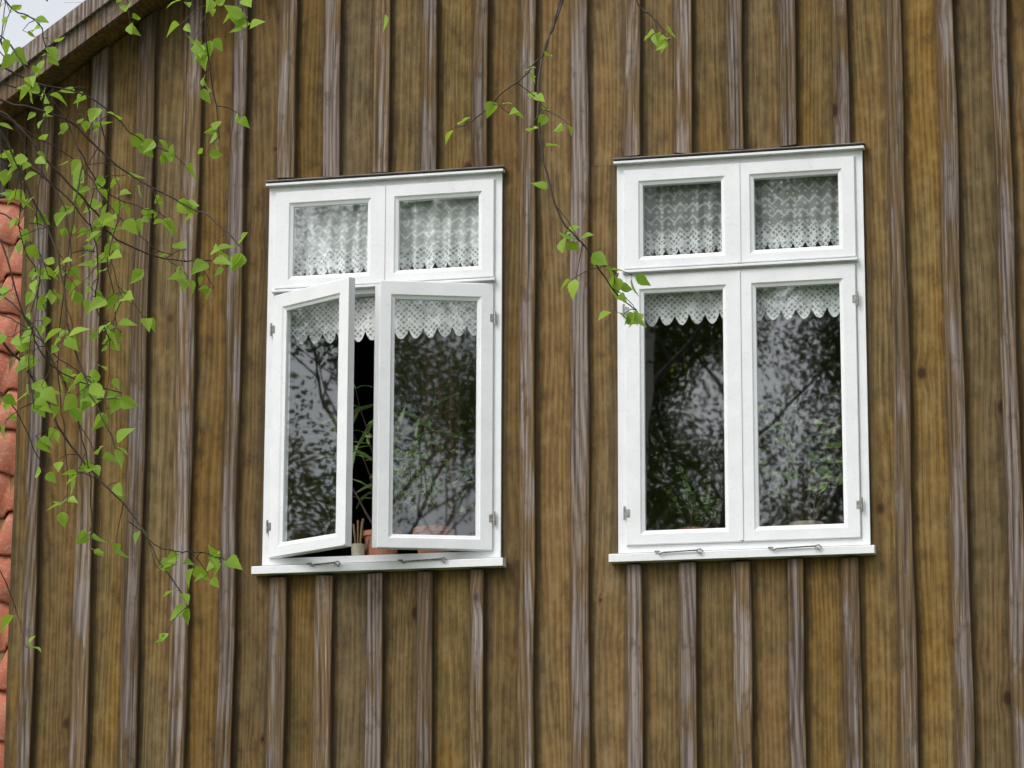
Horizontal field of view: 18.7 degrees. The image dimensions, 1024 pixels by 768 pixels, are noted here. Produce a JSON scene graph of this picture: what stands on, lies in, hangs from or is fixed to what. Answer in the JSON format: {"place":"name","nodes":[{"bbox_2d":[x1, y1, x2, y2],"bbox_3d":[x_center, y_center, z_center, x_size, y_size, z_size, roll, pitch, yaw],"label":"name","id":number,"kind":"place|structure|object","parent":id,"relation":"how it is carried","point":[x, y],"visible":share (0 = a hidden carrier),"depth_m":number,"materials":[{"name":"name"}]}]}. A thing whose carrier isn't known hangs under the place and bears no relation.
{"place":"outdoors","nodes":[
{"label":"outdoors","id":0,"kind":"place"},
{"bbox_2d":[0,207,23,663],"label":"wing walls","id":1,"kind":"structure","parent":0,"point":[12,358],"depth_m":18.12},
{"bbox_2d":[0,198,24,767],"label":"wing roof tiles","id":2,"kind":"object","parent":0,"point":[8,236],"visible":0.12,"depth_m":17.75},
{"bbox_2d":[0,0,84,63],"label":"sky","id":3,"kind":"structure","parent":0,"point":[53,11],"materials":[{"name":"white"}]},
{"bbox_2d":[0,0,171,126],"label":"roof soffit","id":4,"kind":"structure","parent":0,"point":[86,53],"depth_m":15.90,"materials":[{"name":"brown wood"}]},
{"bbox_2d":[4,0,1023,767],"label":"wall boards","id":5,"kind":"object","parent":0,"point":[930,502],"depth_m":15.03,"materials":[{"name":"brown wood"}]},
{"bbox_2d":[657,466,724,529],"bbox_3d":[0.890,0.631,15.096,0.352,0.444,0.216,2,-12,-7],"label":"jade plant","id":6,"kind":"object","parent":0,"point":[690,504],"visible":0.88,"depth_m":15.10,"materials":[{"name":"green plant"}]},
{"bbox_2d":[758,383,842,524],"bbox_3d":[1.342,0.386,14.933,0.610,0.858,0.381,-7,-14,29],"label":"ficus plant","id":7,"kind":"object","parent":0,"point":[778,491],"visible":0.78,"depth_m":14.93,"materials":[{"name":"green plant"}]},
{"label":"lawn ground","id":8,"kind":"structure","parent":0,"visible":0},
{"bbox_2d":[0,0,80,55],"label":"bare oak tree","id":9,"kind":"object","parent":8,"relation":"on","point":[2,25],"depth_m":41.95,"materials":[{"name":"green plant"}]},
{"bbox_2d":[0,0,675,651],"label":"birch tree","id":10,"kind":"object","parent":8,"relation":"on","point":[90,390],"visible":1,"depth_m":7.63,"materials":[{"name":"green plant"}]},
{"bbox_2d":[284,175,871,557],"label":"walls","id":11,"kind":"structure","parent":8,"relation":"on","point":[684,376],"depth_m":19.84,"materials":[{"name":"paint"}]},
{"bbox_2d":[291,245,460,557],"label":"drapes","id":12,"kind":"object","parent":11,"relation":"hanging from","point":[441,358],"visible":0.21,"depth_m":15.72,"materials":[{"name":"fabric"}]},
{"bbox_3d":[1.299,-1.440,19.781,7.585,2.654,9.466,-3,-12,13],"label":"roof","id":13,"kind":"object","parent":11,"relation":"on","visible":0},
{"bbox_2d":[0,0,142,107],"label":"bargeboards","id":14,"kind":"object","parent":13,"relation":"attached to","point":[81,24],"depth_m":15.74,"materials":[{"name":"wood"}]},
{"bbox_3d":[0.200,4.468,14.049,5.650,0.347,0.090,-3,-12,13],"label":"plinth","id":15,"kind":"object","parent":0,"visible":0},
{"bbox_2d":[0,0,1023,767],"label":"wall battens","id":16,"kind":"object","parent":15,"relation":"on","point":[182,496],"depth_m":15.04,"materials":[{"name":"brown wood"}]},
{"bbox_2d":[262,173,502,565],"bbox_3d":[-0.622,-0.066,15.286,1.200,1.915,0.180,-3,-12,13],"label":"frame","id":17,"kind":"object","parent":16,"relation":"attached to","point":[365,291],"visible":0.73,"depth_m":15.20,"materials":[{"name":"white paint"}]},
{"bbox_2d":[266,277,354,558],"bbox_3d":[-0.982,0.168,15.120,0.575,1.318,0.051,-12,-17,43],"label":"casement","id":18,"kind":"object","parent":17,"relation":"attached to","point":[342,291],"visible":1,"depth_m":15.13,"materials":[{"name":"white paint"}]},
{"bbox_2d":[251,169,505,575],"bbox_3d":[-0.643,-0.066,15.220,1.260,1.986,0.095,-3,-12,13],"label":"head and sill","id":19,"kind":"object","parent":17,"relation":"attached to","point":[394,566],"visible":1,"depth_m":15.03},
{"bbox_2d":[306,557,446,566],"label":"stay hooks","id":20,"kind":"object","parent":19,"relation":"attached to","point":[401,560],"visible":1,"depth_m":14.93,"materials":[{"name":"metal"}]},
{"bbox_2d":[291,297,476,343],"bbox_3d":[-0.617,-0.324,15.356,1.110,0.220,0.022,-3,-12,13],"label":"lace valance","id":21,"kind":"object","parent":17,"relation":"attached to","point":[450,322],"visible":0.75,"depth_m":15.35,"materials":[{"name":"white fabric"}]},
{"bbox_2d":[274,179,494,289],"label":"sashes","id":22,"kind":"object","parent":17,"relation":"attached to","point":[383,203],"visible":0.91,"depth_m":15.37,"materials":[{"name":"white paint"}]},
{"bbox_2d":[265,165,505,183],"bbox_3d":[-0.633,-1.039,15.428,1.230,0.004,0.054,-3,-12,13],"label":"head flashing","id":23,"kind":"object","parent":17,"relation":"attached to","point":[386,174],"visible":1,"depth_m":15.41,"materials":[{"name":"grey metal"}]},
{"bbox_2d":[295,198,478,275],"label":"curtains","id":24,"kind":"object","parent":17,"relation":"attached to","point":[339,231],"visible":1,"depth_m":15.44,"materials":[{"name":"fabric"}]},
{"bbox_2d":[372,280,495,550],"bbox_3d":[-0.374,0.150,15.025,0.590,1.318,0.051,1,-12,-5],"label":"casement","id":25,"kind":"object","parent":17,"relation":"attached to","point":[388,293],"visible":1,"depth_m":15.01,"materials":[{"name":"white paint"}]},
{"bbox_2d":[617,150,871,553],"bbox_3d":[1.105,-0.148,14.875,1.200,1.915,0.180,-3,-12,13],"label":"frame","id":26,"kind":"object","parent":16,"relation":"attached to","point":[859,260],"visible":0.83,"depth_m":14.82,"materials":[{"name":"white paint"}]},
{"bbox_2d":[623,270,743,545],"bbox_3d":[0.816,0.113,14.834,0.575,1.318,0.051,-3,-12,13],"label":"casement","id":27,"kind":"object","parent":26,"relation":"attached to","point":[727,283],"visible":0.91,"depth_m":14.82,"materials":[{"name":"white paint"}]},
{"bbox_2d":[612,142,865,160],"bbox_3d":[1.093,-1.121,15.017,1.230,0.004,0.054,-3,-12,13],"label":"head flashing","id":28,"kind":"object","parent":26,"relation":"attached to","point":[740,151],"visible":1,"depth_m":15.00,"materials":[{"name":"grey metal"}]},
{"bbox_2d":[624,156,856,269],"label":"sashes","id":29,"kind":"object","parent":26,"relation":"attached to","point":[737,181],"visible":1,"depth_m":14.96,"materials":[{"name":"white paint"}]},
{"bbox_2d":[644,177,838,255],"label":"curtains","id":30,"kind":"object","parent":26,"relation":"attached to","point":[669,245],"visible":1,"depth_m":15.02,"materials":[{"name":"fabric"}]},
{"bbox_2d":[609,145,875,563],"bbox_3d":[1.084,-0.148,14.809,1.260,1.986,0.095,-3,-12,13],"label":"head and sill","id":31,"kind":"object","parent":26,"relation":"attached to","point":[754,554],"visible":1,"depth_m":14.62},
{"bbox_2d":[654,544,821,554],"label":"stay hooks","id":32,"kind":"object","parent":31,"relation":"attached to","point":[696,550],"visible":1,"depth_m":14.52,"materials":[{"name":"metal"}]},
{"bbox_2d":[645,284,839,325],"bbox_3d":[1.109,-0.406,14.945,1.110,0.220,0.022,-3,-12,13],"label":"lace valance","id":33,"kind":"object","parent":26,"relation":"attached to","point":[714,294],"visible":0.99,"depth_m":14.93,"materials":[{"name":"white fabric"}]},
{"bbox_2d":[740,264,862,541],"bbox_3d":[1.361,0.088,14.709,0.590,1.318,0.051,-3,-12,14],"label":"casement","id":34,"kind":"object","parent":26,"relation":"attached to","point":[843,276],"visible":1,"depth_m":14.69,"materials":[{"name":"white paint"}]},
{"bbox_3d":[-0.569,0.914,15.310,1.260,0.030,0.290,-3,-12,13],"label":"inner sill","id":35,"kind":"object","parent":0,"visible":0},
{"bbox_2d":[351,518,369,555],"bbox_3d":[-0.726,0.772,15.279,0.136,0.233,0.072,-3,-12,13],"label":"brush jar","id":36,"kind":"object","parent":35,"relation":"on","point":[358,548],"visible":0.56,"depth_m":15.27,"materials":[{"name":"beige ceramic"}]},
{"bbox_2d":[309,379,465,554],"bbox_3d":[-0.630,0.421,15.474,0.828,1.003,0.548,-3,-12,13],"label":"dracaena","id":37,"kind":"object","parent":35,"relation":"on","point":[367,534],"visible":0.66,"depth_m":15.45,"materials":[{"name":"plant"}]},
{"bbox_2d":[364,420,474,552],"bbox_3d":[-0.398,0.522,15.282,0.639,0.726,0.323,-3,-12,13],"label":"jade plant","id":38,"kind":"object","parent":35,"relation":"on","point":[432,526],"visible":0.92,"depth_m":15.30,"materials":[{"name":"green plant"}]}
]}

